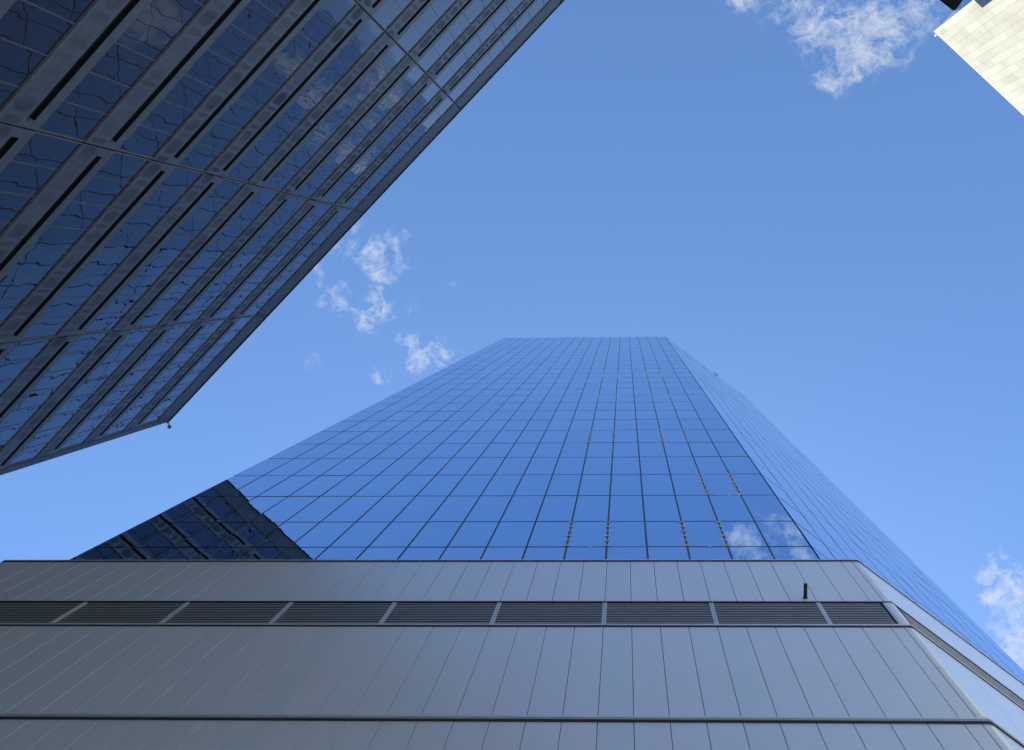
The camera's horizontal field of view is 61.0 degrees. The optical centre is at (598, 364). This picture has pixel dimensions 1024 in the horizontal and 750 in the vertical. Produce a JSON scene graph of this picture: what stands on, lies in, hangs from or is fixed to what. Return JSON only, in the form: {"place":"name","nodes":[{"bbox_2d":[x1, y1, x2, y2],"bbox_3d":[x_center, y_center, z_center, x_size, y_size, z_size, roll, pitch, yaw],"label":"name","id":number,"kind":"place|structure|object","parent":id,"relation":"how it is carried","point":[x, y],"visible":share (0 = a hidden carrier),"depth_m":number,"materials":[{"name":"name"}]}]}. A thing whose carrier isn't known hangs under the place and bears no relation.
{"place":"outdoors","nodes":[
{"label":"outdoors","id":0,"kind":"place"},
{"bbox_2d":[0,0,563,474],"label":"office block","id":1,"kind":"structure","parent":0,"point":[192,192],"depth_m":38.17,"materials":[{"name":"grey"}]},
{"bbox_2d":[0,337,54,396],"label":"window","id":2,"kind":"structure","parent":1,"relation":"in","point":[24,352],"depth_m":36.80,"materials":[{"name":"blue glass"}]},
{"bbox_2d":[0,130,82,235],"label":"window","id":3,"kind":"structure","parent":1,"relation":"in","point":[44,154],"depth_m":27.62,"materials":[{"name":"blue glass"}]},
{"bbox_2d":[0,0,96,110],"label":"window","id":4,"kind":"structure","parent":1,"relation":"in","point":[30,30],"depth_m":23.26,"materials":[{"name":"blue glass"}]},
{"bbox_2d":[0,331,110,451],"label":"window","id":5,"kind":"structure","parent":1,"relation":"in","point":[85,344],"depth_m":40.92,"materials":[{"name":"blue glass"}]},
{"bbox_2d":[0,150,150,327],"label":"window","id":6,"kind":"structure","parent":1,"relation":"in","point":[122,168],"depth_m":31.81,"materials":[{"name":"blue glass"}]},
{"bbox_2d":[7,326,156,466],"bbox_3d":[-27.014,1.632,45.006,0.100,2.310,10.006,45,-85,-3],"label":"window","id":7,"kind":"structure","parent":1,"relation":"in","point":[132,341],"depth_m":45.09,"materials":[{"name":"blue glass"}]},
{"bbox_2d":[20,165,203,339],"bbox_3d":[-20.257,-4.569,35.896,0.100,2.310,9.786,45,-85,-3],"label":"window","id":8,"kind":"structure","parent":1,"relation":"in","point":[181,179],"depth_m":35.94,"materials":[{"name":"blue glass"}]},
{"bbox_2d":[38,0,209,141],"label":"window","id":9,"kind":"structure","parent":1,"relation":"in","point":[161,22],"depth_m":27.03,"materials":[{"name":"blue glass"}]},
{"bbox_2d":[59,322,194,450],"bbox_3d":[-26.895,1.216,49.104,0.100,2.310,10.006,45,-85,-3],"label":"window","id":10,"kind":"structure","parent":1,"relation":"in","point":[174,335],"depth_m":49.20,"materials":[{"name":"blue glass"}]},
{"bbox_2d":[83,177,245,333],"bbox_3d":[-20.139,-4.985,39.993,0.100,2.310,9.786,45,-85,-3],"label":"window","id":11,"kind":"structure","parent":1,"relation":"in","point":[228,188],"depth_m":40.06,"materials":[{"name":"blue glass"}]},
{"bbox_2d":[103,319,227,436],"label":"window","id":12,"kind":"structure","parent":1,"relation":"in","point":[213,325],"depth_m":53.32,"materials":[{"name":"blue glass"}]},
{"bbox_2d":[141,316,254,425],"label":"window","id":13,"kind":"structure","parent":1,"relation":"in","point":[240,325],"depth_m":57.37,"materials":[{"name":"blue glass"}]},
{"bbox_2d":[118,0,294,158],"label":"window","id":14,"kind":"structure","parent":1,"relation":"in","point":[258,16],"depth_m":31.05,"materials":[{"name":"blue glass"}]},
{"bbox_2d":[135,186,280,327],"bbox_3d":[-20.020,-5.400,44.090,0.100,2.310,9.786,45,-85,-3],"label":"window","id":15,"kind":"structure","parent":1,"relation":"in","point":[263,199],"depth_m":44.16,"materials":[{"name":"blue glass"}]},
{"bbox_2d":[176,194,309,323],"bbox_3d":[-19.901,-5.816,48.187,0.100,2.310,9.786,45,-85,-3],"label":"window","id":16,"kind":"structure","parent":1,"relation":"in","point":[297,202],"depth_m":48.27,"materials":[{"name":"blue glass"}]},
{"bbox_2d":[178,0,357,171],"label":"window","id":17,"kind":"structure","parent":1,"relation":"in","point":[332,12],"depth_m":35.07,"materials":[{"name":"blue glass"}]},
{"bbox_2d":[212,201,333,319],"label":"window","id":18,"kind":"structure","parent":1,"relation":"in","point":[323,207],"depth_m":52.39,"materials":[{"name":"blue glass"}]},
{"bbox_2d":[242,207,353,316],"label":"window","id":19,"kind":"structure","parent":1,"relation":"in","point":[345,212],"depth_m":56.45,"materials":[{"name":"blue glass"}]},
{"bbox_2d":[226,18,384,182],"bbox_3d":[-13.299,-11.861,39.097,0.100,2.310,9.566,45,-85,-3],"label":"window","id":20,"kind":"structure","parent":1,"relation":"in","point":[369,34],"depth_m":39.15,"materials":[{"name":"blue glass"}]},
{"bbox_2d":[264,44,406,190],"bbox_3d":[-13.181,-12.277,43.194,0.100,2.310,9.566,45,-85,-3],"label":"window","id":21,"kind":"structure","parent":1,"relation":"in","point":[395,55],"depth_m":43.27,"materials":[{"name":"blue glass"}]},
{"bbox_2d":[296,64,425,197],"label":"window","id":22,"kind":"structure","parent":1,"relation":"in","point":[415,74],"depth_m":47.39,"materials":[{"name":"blue glass"}]},
{"bbox_2d":[323,82,440,203],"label":"window","id":23,"kind":"structure","parent":1,"relation":"in","point":[427,96],"depth_m":51.50,"materials":[{"name":"blue glass"}]},
{"bbox_2d":[372,0,413,30],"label":"window","id":24,"kind":"structure","parent":1,"relation":"in","point":[390,11],"depth_m":38.83,"materials":[{"name":"blue glass"}]},
{"bbox_2d":[345,97,453,208],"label":"window","id":25,"kind":"structure","parent":1,"relation":"in","point":[447,103],"depth_m":55.55,"materials":[{"name":"blue glass"}]},
{"bbox_2d":[397,0,457,53],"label":"window","id":26,"kind":"structure","parent":1,"relation":"in","point":[438,8],"depth_m":42.74,"materials":[{"name":"blue glass"}]},
{"bbox_2d":[417,0,493,72],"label":"window","id":27,"kind":"structure","parent":1,"relation":"in","point":[477,7],"depth_m":46.76,"materials":[{"name":"blue glass"}]},
{"bbox_2d":[434,0,524,88],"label":"window","id":28,"kind":"structure","parent":1,"relation":"in","point":[509,8],"depth_m":50.78,"materials":[{"name":"blue glass"}]},
{"bbox_2d":[449,0,550,101],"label":"window","id":29,"kind":"structure","parent":1,"relation":"in","point":[539,5],"depth_m":54.73,"materials":[{"name":"blue glass"}]},
{"bbox_2d":[0,337,1023,749],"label":"glass tower","id":30,"kind":"structure","parent":0,"point":[608,543],"depth_m":24.74,"materials":[{"name":"blue glass"}]},
{"bbox_2d":[0,0,1023,669],"label":"sky","id":31,"kind":"structure","parent":0,"point":[819,203],"materials":[{"name":"blue"}]},
{"bbox_2d":[934,0,1023,114],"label":"tiled tower","id":32,"kind":"structure","parent":0,"point":[984,39],"depth_m":134.80,"materials":[{"name":"beige tile"}]},
{"bbox_2d":[975,0,991,7],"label":"corner window","id":33,"kind":"structure","parent":32,"relation":"in","point":[982,3],"depth_m":126.48,"materials":[{"name":"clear glass"}]},
{"label":"pavement","id":34,"kind":"structure","parent":0,"visible":0},
{"bbox_2d":[940,0,962,10],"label":"street lamp","id":35,"kind":"object","parent":34,"relation":"on","point":[953,5],"visible":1,"depth_m":7.63,"materials":[{"name":"black metal"}]}
]}

